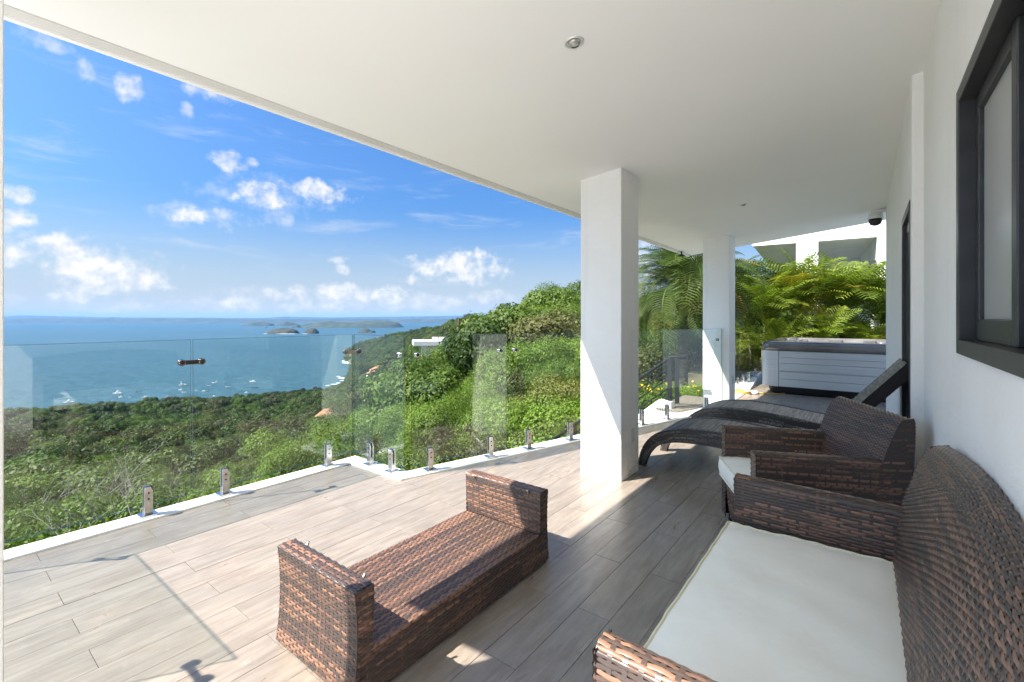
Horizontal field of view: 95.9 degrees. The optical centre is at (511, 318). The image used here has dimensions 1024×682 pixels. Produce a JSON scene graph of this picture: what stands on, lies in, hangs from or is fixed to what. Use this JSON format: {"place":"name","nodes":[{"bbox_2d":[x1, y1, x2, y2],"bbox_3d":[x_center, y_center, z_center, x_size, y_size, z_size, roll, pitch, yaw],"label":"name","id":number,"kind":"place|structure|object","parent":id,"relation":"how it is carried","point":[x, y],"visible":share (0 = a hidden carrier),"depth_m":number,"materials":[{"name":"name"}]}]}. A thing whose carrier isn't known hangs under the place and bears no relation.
{"place":"outdoors","nodes":[
{"label":"outdoors","id":0,"kind":"place"},
{"bbox_2d":[4,323,443,409],"bbox_3d":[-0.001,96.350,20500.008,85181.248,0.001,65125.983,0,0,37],"label":"sea","id":1,"kind":"structure","parent":0,"point":[38,373],"depth_m":1079.65,"materials":[{"name":"blue liquid"}]},
{"bbox_2d":[264,328,298,333],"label":"island","id":2,"kind":"structure","parent":1,"relation":"on","point":[284,331],"depth_m":2896.47,"materials":[{"name":"grey stone"}]},
{"bbox_2d":[300,320,403,327],"bbox_3d":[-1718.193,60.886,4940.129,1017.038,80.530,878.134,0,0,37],"label":"island","id":3,"kind":"structure","parent":1,"relation":"on","point":[368,324],"depth_m":4757.81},
{"bbox_2d":[4,318,449,322],"bbox_3d":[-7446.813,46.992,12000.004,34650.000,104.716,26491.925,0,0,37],"label":"hills","id":4,"kind":"structure","parent":0,"point":[111,320],"depth_m":9479.94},
{"bbox_2d":[4,315,479,318],"bbox_3d":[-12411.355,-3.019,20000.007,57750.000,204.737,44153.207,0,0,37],"label":"hills","id":5,"kind":"structure","parent":0,"point":[408,317],"depth_m":15904.01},
{"bbox_2d":[4,20,775,317],"label":"sky","id":6,"kind":"structure","parent":0,"point":[130,190],"materials":[{"name":"blue"}]},
{"bbox_2d":[4,384,885,681],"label":"deck","id":7,"kind":"structure","parent":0,"point":[190,596],"depth_m":2.44,"materials":[{"name":"grey tile"}]},
{"bbox_2d":[0,0,3,681],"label":"column","id":8,"kind":"structure","parent":7,"relation":"on","point":[1,340],"depth_m":1.08,"materials":[{"name":"paint"}]},
{"bbox_2d":[4,371,761,561],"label":"kerb","id":9,"kind":"structure","parent":7,"relation":"on","point":[14,553],"depth_m":3.87,"materials":[{"name":"paint"}]},
{"bbox_2d":[136,485,158,518],"bbox_3d":[-2.473,1.238,3.137,0.100,0.196,0.100,0,0,37],"label":"spigot","id":10,"kind":"object","parent":9,"relation":"on","point":[148,510],"visible":1,"depth_m":3.12,"materials":[{"name":"metal"}]},
{"bbox_2d":[215,467,234,496],"bbox_3d":[-2.185,1.238,3.514,0.100,0.196,0.100,0,0,37],"label":"spigot","id":11,"kind":"object","parent":9,"relation":"on","point":[225,490],"visible":1,"depth_m":3.50,"materials":[{"name":"metal"}]},
{"bbox_2d":[320,443,335,467],"bbox_3d":[-1.668,1.238,4.190,0.100,0.196,0.100,0,0,37],"label":"spigot","id":12,"kind":"object","parent":9,"relation":"on","point":[327,456],"visible":1,"depth_m":4.17,"materials":[{"name":"metal"}]},
{"bbox_3d":[-1.913,0.712,3.869,0.010,1.120,1.317,0,0,37],"label":"glass panel","id":13,"kind":"object","parent":12,"relation":"attached to","visible":0},
{"bbox_2d":[177,358,205,365],"bbox_3d":[-2.316,0.317,3.341,0.035,0.046,0.170,0,0,37],"label":"panel clip","id":14,"kind":"object","parent":13,"relation":"attached to","point":[201,361],"visible":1,"depth_m":3.32,"materials":[{"name":"silver metal"}]},
{"bbox_2d":[362,442,377,465],"bbox_3d":[-1.298,1.238,4.230,0.100,0.196,0.100,0,0,37],"label":"spigot","id":15,"kind":"object","parent":9,"relation":"on","point":[370,454],"visible":1,"depth_m":4.21,"materials":[{"name":"metal"}]},
{"bbox_2d":[384,448,399,473],"bbox_3d":[-1.047,1.238,4.031,0.100,0.196,0.100,0,0,37],"label":"spigot","id":16,"kind":"object","parent":9,"relation":"on","point":[391,469],"visible":1,"depth_m":4.01,"materials":[{"name":"metal"}]},
{"bbox_2d":[423,447,437,471],"bbox_3d":[-0.723,1.238,4.077,0.100,0.196,0.100,0,0,-36],"label":"spigot","id":17,"kind":"object","parent":9,"relation":"on","point":[430,467],"visible":1,"depth_m":4.06,"materials":[{"name":"metal"}]},
{"bbox_2d":[483,436,496,458],"bbox_3d":[-0.210,1.238,4.453,0.100,0.196,0.100,0,0,-36],"label":"spigot","id":18,"kind":"object","parent":9,"relation":"on","point":[490,455],"visible":1,"depth_m":4.43,"materials":[{"name":"metal"}]},
{"bbox_2d":[276,470,548,681],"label":"bench","id":19,"kind":"object","parent":7,"relation":"on","point":[388,614],"visible":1,"depth_m":1.96,"materials":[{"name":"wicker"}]},
{"bbox_2d":[581,168,637,481],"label":"column","id":20,"kind":"structure","parent":7,"relation":"on","point":[609,324],"depth_m":3.92,"materials":[{"name":"paint"}]},
{"bbox_2d":[703,235,734,406],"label":"column","id":21,"kind":"structure","parent":7,"relation":"on","point":[719,311],"depth_m":6.96,"materials":[{"name":"paint"}]},
{"bbox_2d":[688,399,824,429],"bbox_3d":[2.827,1.150,4.931,1.838,0.404,0.638,0,0,37],"label":"sun lounger","id":22,"kind":"object","parent":7,"relation":"on","point":[772,414],"visible":0.62,"depth_m":4.86,"materials":[{"name":"wicker"}]},
{"bbox_2d":[638,358,908,465],"bbox_3d":[2.124,0.827,3.921,1.949,1.050,0.639,0,0,37],"label":"sun lounger","id":23,"kind":"object","parent":7,"relation":"on","point":[878,390],"visible":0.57,"depth_m":3.96,"materials":[{"name":"wicker"}]},
{"bbox_2d":[592,445,1023,681],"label":"loveseat","id":24,"kind":"object","parent":7,"relation":"on","point":[946,537],"visible":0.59,"depth_m":1.11,"materials":[{"name":"wicker"}]},
{"bbox_2d":[643,521,906,681],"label":"seat cushion","id":25,"kind":"object","parent":24,"relation":"on","point":[750,604],"visible":0.8,"depth_m":1.39,"materials":[{"name":"beige fabric"}]},
{"bbox_2d":[721,396,915,521],"bbox_3d":[1.730,0.927,2.737,0.749,0.845,0.707,0,0,11],"label":"armchair","id":26,"kind":"object","parent":7,"relation":"on","point":[851,447],"visible":0.53,"depth_m":2.45,"materials":[{"name":"wicker"}]},
{"bbox_2d":[718,456,750,492],"bbox_3d":[1.607,0.968,2.761,0.576,0.138,0.533,0,0,11],"label":"seat cushion","id":27,"kind":"object","parent":26,"relation":"on","point":[729,467],"visible":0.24,"depth_m":2.89,"materials":[{"name":"beige fabric"}]},
{"bbox_2d":[762,337,885,401],"bbox_3d":[6.005,0.877,8.563,2.160,0.945,2.160,0,0,37],"label":"hot tub","id":28,"kind":"object","parent":7,"relation":"on","point":[828,367],"visible":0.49,"depth_m":7.86,"materials":[{"name":"grey plastic"}]},
{"bbox_2d":[886,0,1023,521],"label":"house wall","id":29,"kind":"structure","parent":7,"relation":"on","point":[957,180],"depth_m":1.60,"materials":[{"name":"paint"}]},
{"bbox_2d":[4,0,939,256],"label":"roof slab","id":30,"kind":"structure","parent":29,"relation":"on","point":[701,120],"depth_m":2.52,"materials":[{"name":"paint"}]},
{"bbox_2d":[564,36,583,48],"bbox_3d":[0.293,-1.290,2.168,0.092,0.018,0.092,-7,-5,37],"label":"downlight","id":31,"kind":"object","parent":30,"relation":"attached to","point":[575,42],"visible":1,"depth_m":2.16,"materials":[{"name":"white metal"}]},
{"bbox_2d":[868,209,885,225],"bbox_3d":[4.784,-1.318,6.060,0.190,0.206,0.160,0,0,37],"label":"security camera","id":32,"kind":"object","parent":29,"relation":"attached to","point":[875,217],"visible":0.99,"depth_m":6.02,"materials":[{"name":"white plastic"}]},
{"bbox_2d":[902,200,909,417],"bbox_3d":[2.679,0.315,3.069,0.104,2.070,0.750,0,0,37],"label":"sliding door","id":33,"kind":"structure","parent":29,"relation":"attached to","point":[906,306],"depth_m":3.34,"materials":[{"name":"grey metal"}]},
{"bbox_2d":[956,0,1023,378],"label":"window","id":34,"kind":"structure","parent":29,"relation":"in","point":[990,92],"depth_m":1.38,"materials":[{"name":"grey metal"}]},
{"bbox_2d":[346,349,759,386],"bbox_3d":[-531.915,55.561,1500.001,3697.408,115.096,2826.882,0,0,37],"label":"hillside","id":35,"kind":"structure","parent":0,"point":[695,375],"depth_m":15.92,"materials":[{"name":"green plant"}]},
{"bbox_2d":[4,469,64,518],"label":"tree","id":36,"kind":"object","parent":35,"relation":"on","point":[12,481],"visible":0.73,"depth_m":19.88,"materials":[{"name":"green plant"}]},
{"bbox_2d":[4,475,75,512],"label":"tree","id":37,"kind":"object","parent":35,"relation":"on","point":[21,502],"visible":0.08,"depth_m":19.52,"materials":[{"name":"green plant"}]},
{"bbox_2d":[4,498,90,537],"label":"tree","id":38,"kind":"object","parent":35,"relation":"on","point":[14,521],"visible":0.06,"depth_m":16.91,"materials":[{"name":"green plant"}]},
{"bbox_2d":[4,461,105,517],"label":"bare tree","id":39,"kind":"object","parent":35,"relation":"on","point":[64,488],"visible":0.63,"depth_m":16.62,"materials":[{"name":"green plant"}]},
{"bbox_2d":[9,444,101,475],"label":"tree","id":40,"kind":"object","parent":35,"relation":"on","point":[57,450],"visible":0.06,"depth_m":29.48,"materials":[{"name":"green plant"}]},
{"bbox_2d":[4,451,116,513],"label":"tree","id":41,"kind":"object","parent":35,"relation":"on","point":[40,465],"visible":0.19,"depth_m":22.99,"materials":[{"name":"green plant"}]},
{"bbox_2d":[20,493,129,524],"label":"tree","id":42,"kind":"object","parent":35,"relation":"on","point":[83,506],"visible":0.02,"depth_m":20.11,"materials":[{"name":"green plant"}]},
{"bbox_2d":[4,483,182,549],"bbox_3d":[-8.281,5.409,8.452,3.479,3.925,4.659,0,0,-11],"label":"tree","id":43,"kind":"object","parent":35,"relation":"on","point":[42,533],"visible":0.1,"depth_m":9.09,"materials":[{"name":"green plant"}]},
{"bbox_2d":[13,426,182,540],"bbox_3d":[-6.438,3.641,7.250,3.033,4.238,1.812,0,0,41],"label":"bare tree","id":44,"kind":"object","parent":35,"relation":"on","point":[82,488],"visible":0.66,"depth_m":7.32,"materials":[{"name":"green plant"}]},
{"bbox_2d":[4,462,193,521],"bbox_3d":[-19.940,9.940,21.478,7.297,5.789,6.986,0,0,25],"label":"tree","id":45,"kind":"object","parent":35,"relation":"on","point":[87,478],"visible":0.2,"depth_m":21.96,"materials":[{"name":"green plant"}]},
{"bbox_2d":[65,460,150,527],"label":"bare tree","id":46,"kind":"object","parent":35,"relation":"on","point":[109,488],"visible":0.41,"depth_m":13.12,"materials":[{"name":"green plant"}]},
{"bbox_2d":[102,456,155,481],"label":"tree","id":47,"kind":"object","parent":35,"relation":"on","point":[134,466],"visible":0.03,"depth_m":41.39,"materials":[{"name":"green plant"}]},
{"bbox_2d":[92,430,184,512],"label":"bare tree","id":48,"kind":"object","parent":35,"relation":"on","point":[118,493],"visible":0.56,"depth_m":17.28,"materials":[{"name":"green plant"}]},
{"bbox_2d":[62,483,232,533],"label":"tree","id":49,"kind":"object","parent":35,"relation":"on","point":[206,490],"visible":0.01,"depth_m":8.67,"materials":[{"name":"green plant"}]},
{"bbox_2d":[145,458,251,503],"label":"bare tree","id":50,"kind":"object","parent":35,"relation":"on","point":[171,478],"visible":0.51,"depth_m":12.79,"materials":[{"name":"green plant"}]},
{"bbox_2d":[175,461,237,497],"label":"tree","id":51,"kind":"object","parent":35,"relation":"on","point":[200,478],"visible":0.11,"depth_m":35.17,"materials":[{"name":"green plant"}]},
{"bbox_2d":[233,451,261,480],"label":"tree","id":52,"kind":"object","parent":35,"relation":"on","point":[253,467],"visible":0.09,"depth_m":34.04,"materials":[{"name":"green plant"}]},
{"bbox_2d":[196,425,379,495],"bbox_3d":[-8.396,7.871,18.929,7.340,6.645,7.258,0,0,18],"label":"tree","id":53,"kind":"object","parent":35,"relation":"on","point":[236,474],"visible":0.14,"depth_m":18.90,"materials":[{"name":"green plant"}]},
{"bbox_2d":[251,433,378,482],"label":"tree","id":54,"kind":"object","parent":35,"relation":"on","point":[284,457],"visible":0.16,"depth_m":12.44,"materials":[{"name":"green plant"}]},
{"bbox_2d":[305,408,385,452],"bbox_3d":[-7.630,7.439,24.367,6.175,5.122,6.200,0,0,11],"label":"bush","id":55,"kind":"object","parent":35,"relation":"on","point":[356,430],"visible":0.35,"depth_m":23.67,"materials":[{"name":"green plant"}]},
{"bbox_2d":[286,441,446,470],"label":"tree","id":56,"kind":"object","parent":35,"relation":"on","point":[350,454],"visible":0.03,"depth_m":11.12,"materials":[{"name":"green plant"}]},
{"bbox_2d":[350,421,404,460],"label":"tree","id":57,"kind":"object","parent":35,"relation":"on","point":[375,444],"visible":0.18,"depth_m":15.39,"materials":[{"name":"green plant"}]},
{"bbox_2d":[317,432,474,470],"bbox_3d":[-2.253,4.157,9.766,3.798,3.267,3.644,0,0,-21],"label":"bush","id":58,"kind":"object","parent":35,"relation":"on","point":[405,460],"visible":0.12,"depth_m":9.88,"materials":[{"name":"green plant"}]},
{"bbox_2d":[368,402,425,450],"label":"tree","id":59,"kind":"object","parent":35,"relation":"on","point":[387,419],"visible":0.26,"depth_m":17.52,"materials":[{"name":"green plant"}]},
{"bbox_2d":[383,356,434,382],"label":"tree","id":60,"kind":"object","parent":35,"relation":"on","point":[403,369],"visible":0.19,"depth_m":46.74,"materials":[{"name":"green plant"}]},
{"bbox_2d":[358,361,470,432],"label":"tree","id":61,"kind":"object","parent":35,"relation":"on","point":[432,387],"visible":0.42,"depth_m":22.87,"materials":[{"name":"green plant"}]},
{"bbox_2d":[412,337,443,356],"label":"flat roof house","id":62,"kind":"structure","parent":35,"relation":"on","point":[433,341],"depth_m":127.40,"materials":[{"name":"grey"}]},
{"bbox_2d":[414,345,457,373],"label":"tree","id":63,"kind":"object","parent":35,"relation":"on","point":[427,361],"visible":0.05,"depth_m":33.25,"materials":[{"name":"green plant"}]},
{"bbox_2d":[385,395,489,467],"bbox_3d":[-1.564,3.925,12.334,3.798,3.944,3.959,0,0,4],"label":"bush","id":64,"kind":"object","parent":35,"relation":"on","point":[441,405],"visible":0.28,"depth_m":11.25,"materials":[{"name":"green plant"}]},
{"bbox_2d":[425,342,473,377],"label":"tree","id":65,"kind":"object","parent":35,"relation":"on","point":[439,355],"visible":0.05,"depth_m":27.11,"materials":[{"name":"green plant"}]},
{"bbox_2d":[420,434,479,466],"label":"tree","id":66,"kind":"object","parent":35,"relation":"on","point":[461,438],"visible":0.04,"depth_m":10.00,"materials":[{"name":"green plant"}]},
{"bbox_2d":[401,399,512,452],"bbox_3d":[-0.662,3.526,11.453,3.461,3.149,3.320,0,0,41],"label":"bush","id":67,"kind":"object","parent":35,"relation":"on","point":[479,415],"visible":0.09,"depth_m":11.07,"materials":[{"name":"green plant"}]},
{"bbox_2d":[410,412,536,466],"bbox_3d":[-0.414,3.384,9.216,3.427,2.857,3.177,0,0,0],"label":"bush","id":68,"kind":"object","parent":35,"relation":"on","point":[440,440],"visible":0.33,"depth_m":9.36,"materials":[{"name":"green plant"}]},
{"bbox_2d":[443,381,505,414],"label":"tree","id":69,"kind":"object","parent":35,"relation":"on","point":[469,391],"visible":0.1,"depth_m":15.62,"materials":[{"name":"green plant"}]},
{"bbox_2d":[459,355,499,389],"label":"tree","id":70,"kind":"object","parent":35,"relation":"on","point":[477,379],"visible":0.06,"depth_m":20.76,"materials":[{"name":"green plant"}]},
{"bbox_2d":[436,317,537,377],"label":"tree","id":71,"kind":"object","parent":35,"relation":"on","point":[474,344],"visible":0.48,"depth_m":22.11,"materials":[{"name":"green plant"}]},
{"bbox_2d":[463,415,541,455],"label":"tree","id":72,"kind":"object","parent":35,"relation":"on","point":[482,433],"visible":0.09,"depth_m":10.05,"materials":[{"name":"green plant"}]},
{"bbox_2d":[467,393,537,426],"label":"tree","id":73,"kind":"object","parent":35,"relation":"on","point":[498,400],"visible":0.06,"depth_m":12.52,"materials":[{"name":"green plant"}]},
{"bbox_2d":[456,302,549,342],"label":"tree","id":74,"kind":"object","parent":35,"relation":"on","point":[505,314],"visible":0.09,"depth_m":26.74,"materials":[{"name":"green plant"}]},
{"bbox_2d":[468,374,542,409],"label":"tree","id":75,"kind":"object","parent":35,"relation":"on","point":[485,393],"visible":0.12,"depth_m":13.70,"materials":[{"name":"green plant"}]},
{"bbox_2d":[499,365,540,402],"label":"tree","id":76,"kind":"object","parent":35,"relation":"on","point":[518,385],"visible":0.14,"depth_m":13.20,"materials":[{"name":"green plant"}]},
{"bbox_2d":[473,334,579,398],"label":"tree","id":77,"kind":"object","parent":35,"relation":"on","point":[532,355],"visible":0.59,"depth_m":14.38,"materials":[{"name":"green plant"}]},
{"bbox_2d":[482,387,580,450],"bbox_3d":[0.825,2.935,9.791,2.553,2.780,3.418,0,0,25],"label":"bush","id":78,"kind":"object","parent":35,"relation":"on","point":[534,410],"visible":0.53,"depth_m":9.10,"materials":[{"name":"green plant"}]},
{"bbox_2d":[501,312,580,351],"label":"tree","id":79,"kind":"object","parent":35,"relation":"on","point":[536,328],"visible":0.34,"depth_m":22.48,"materials":[{"name":"green plant"}]},
{"bbox_2d":[517,355,580,404],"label":"tree","id":80,"kind":"object","parent":35,"relation":"on","point":[572,371],"visible":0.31,"depth_m":11.83,"materials":[{"name":"green plant"}]},
{"bbox_2d":[520,285,580,312],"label":"tree","id":81,"kind":"object","parent":35,"relation":"on","point":[555,299],"visible":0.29,"depth_m":36.68,"materials":[{"name":"green plant"}]},
{"bbox_2d":[534,280,580,299],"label":"tree","id":82,"kind":"object","parent":35,"relation":"on","point":[551,287],"visible":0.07,"depth_m":47.33,"materials":[{"name":"green plant"}]},
{"bbox_2d":[545,309,580,329],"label":"tree","id":83,"kind":"object","parent":35,"relation":"on","point":[569,317],"visible":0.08,"depth_m":27.61,"materials":[{"name":"green plant"}]},
{"bbox_2d":[500,370,651,437],"bbox_3d":[1.555,2.673,10.993,3.649,2.846,3.634,0,0,29],"label":"tree","id":84,"kind":"object","parent":35,"relation":"on","point":[573,387],"visible":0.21,"depth_m":10.60,"materials":[{"name":"green plant"}]},
{"bbox_2d":[560,327,669,364],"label":"tree","id":85,"kind":"object","parent":35,"relation":"on","point":[578,353],"visible":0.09,"depth_m":14.52,"materials":[{"name":"green plant"}]},
{"bbox_2d":[638,399,674,421],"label":"stair wall","id":86,"kind":"structure","parent":35,"relation":"on","point":[650,411],"depth_m":7.05,"materials":[{"name":"paint"}]},
{"bbox_2d":[551,355,686,439],"bbox_3d":[1.465,1.848,7.692,2.816,2.580,0.054,0,0,37],"label":"stair railing","id":87,"kind":"object","parent":86,"relation":"on","point":[668,360],"visible":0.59,"depth_m":6.98,"materials":[{"name":"black metal"}]},
{"bbox_2d":[638,380,685,413],"bbox_3d":[2.904,1.746,9.596,1.329,0.950,1.780,0,0,0],"label":"flowering shrub","id":88,"kind":"object","parent":35,"relation":"on","point":[647,397],"visible":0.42,"depth_m":9.08,"materials":[{"name":"green plant"}]},
{"bbox_2d":[638,339,696,385],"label":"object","id":89,"kind":"object","parent":35,"relation":"on","point":[647,361],"visible":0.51,"depth_m":11.93,"materials":[{"name":"green plant"}]},
{"bbox_2d":[638,297,697,350],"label":"tree","id":90,"kind":"object","parent":35,"relation":"on","point":[665,327],"visible":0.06,"depth_m":16.01,"materials":[{"name":"green plant"}]},
{"bbox_2d":[645,395,702,419],"bbox_3d":[2.743,1.601,7.243,0.760,0.498,1.760,0,0,37],"label":"stair landing","id":91,"kind":"object","parent":35,"relation":"on","point":[686,403],"visible":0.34,"depth_m":7.08,"materials":[{"name":"paint"}]},
{"bbox_2d":[651,378,702,398],"bbox_3d":[3.630,1.729,9.642,1.546,0.888,1.552,0,0,11],"label":"flowering shrub","id":92,"kind":"object","parent":35,"relation":"on","point":[694,388],"visible":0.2,"depth_m":9.41,"materials":[{"name":"green plant"}]},
{"bbox_2d":[638,245,765,386],"bbox_3d":[3.911,0.332,10.554,3.418,4.836,3.692,0,0,29],"label":"date palm","id":93,"kind":"object","parent":35,"relation":"on","point":[681,277],"visible":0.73,"depth_m":10.00,"materials":[{"name":"green plant"}]},
{"bbox_2d":[701,349,761,379],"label":"tree","id":94,"kind":"object","parent":35,"relation":"on","point":[743,364],"visible":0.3,"depth_m":12.82,"materials":[{"name":"green plant"}]},
{"bbox_2d":[695,254,782,380],"bbox_3d":[6.640,0.471,13.733,2.674,4.761,2.498,0,0,-22],"label":"areca palm","id":95,"kind":"object","parent":35,"relation":"on","point":[750,273],"visible":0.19,"depth_m":13.31,"materials":[{"name":"green plant"}]},
{"bbox_2d":[737,336,764,368],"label":"tree","id":96,"kind":"object","parent":35,"relation":"on","point":[756,351],"visible":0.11,"depth_m":13.85,"materials":[{"name":"green plant"}]},
{"bbox_2d":[735,270,815,370],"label":"areca palm","id":97,"kind":"object","parent":35,"relation":"on","point":[769,305],"visible":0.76,"depth_m":12.41,"materials":[{"name":"green plant"}]},
{"bbox_2d":[740,314,819,352],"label":"areca palm","id":98,"kind":"object","parent":35,"relation":"on","point":[787,330],"visible":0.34,"depth_m":11.95,"materials":[{"name":"green plant"}]},
{"bbox_2d":[737,301,843,359],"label":"tree","id":99,"kind":"object","parent":35,"relation":"on","point":[751,337],"visible":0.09,"depth_m":14.92,"materials":[{"name":"green plant"}]},
{"bbox_2d":[751,248,861,332],"bbox_3d":[8.020,0.428,13.197,2.983,4.847,2.936,0,0,-34],"label":"areca palm","id":100,"kind":"object","parent":35,"relation":"on","point":[802,273],"visible":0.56,"depth_m":12.66,"materials":[{"name":"green plant"}]},
{"bbox_2d":[775,302,861,337],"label":"areca palm","id":101,"kind":"object","parent":35,"relation":"on","point":[824,325],"visible":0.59,"depth_m":12.11,"materials":[{"name":"green plant"}]},
{"bbox_2d":[752,220,885,335],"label":"neighbour house","id":102,"kind":"structure","parent":35,"relation":"on","point":[862,243],"depth_m":14.32,"materials":[{"name":"white paint"}]},
{"bbox_2d":[804,251,885,338],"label":"areca palm","id":103,"kind":"object","parent":35,"relation":"on","point":[854,285],"visible":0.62,"depth_m":12.48,"materials":[{"name":"green plant"}]},
{"bbox_2d":[829,260,885,334],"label":"areca palm","id":104,"kind":"object","parent":35,"relation":"on","point":[879,305],"visible":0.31,"depth_m":12.39,"materials":[{"name":"green plant"}]},
{"bbox_2d":[835,302,885,338],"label":"areca palm","id":105,"kind":"object","parent":35,"relation":"on","point":[862,331],"visible":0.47,"depth_m":12.41,"materials":[{"name":"green plant"}]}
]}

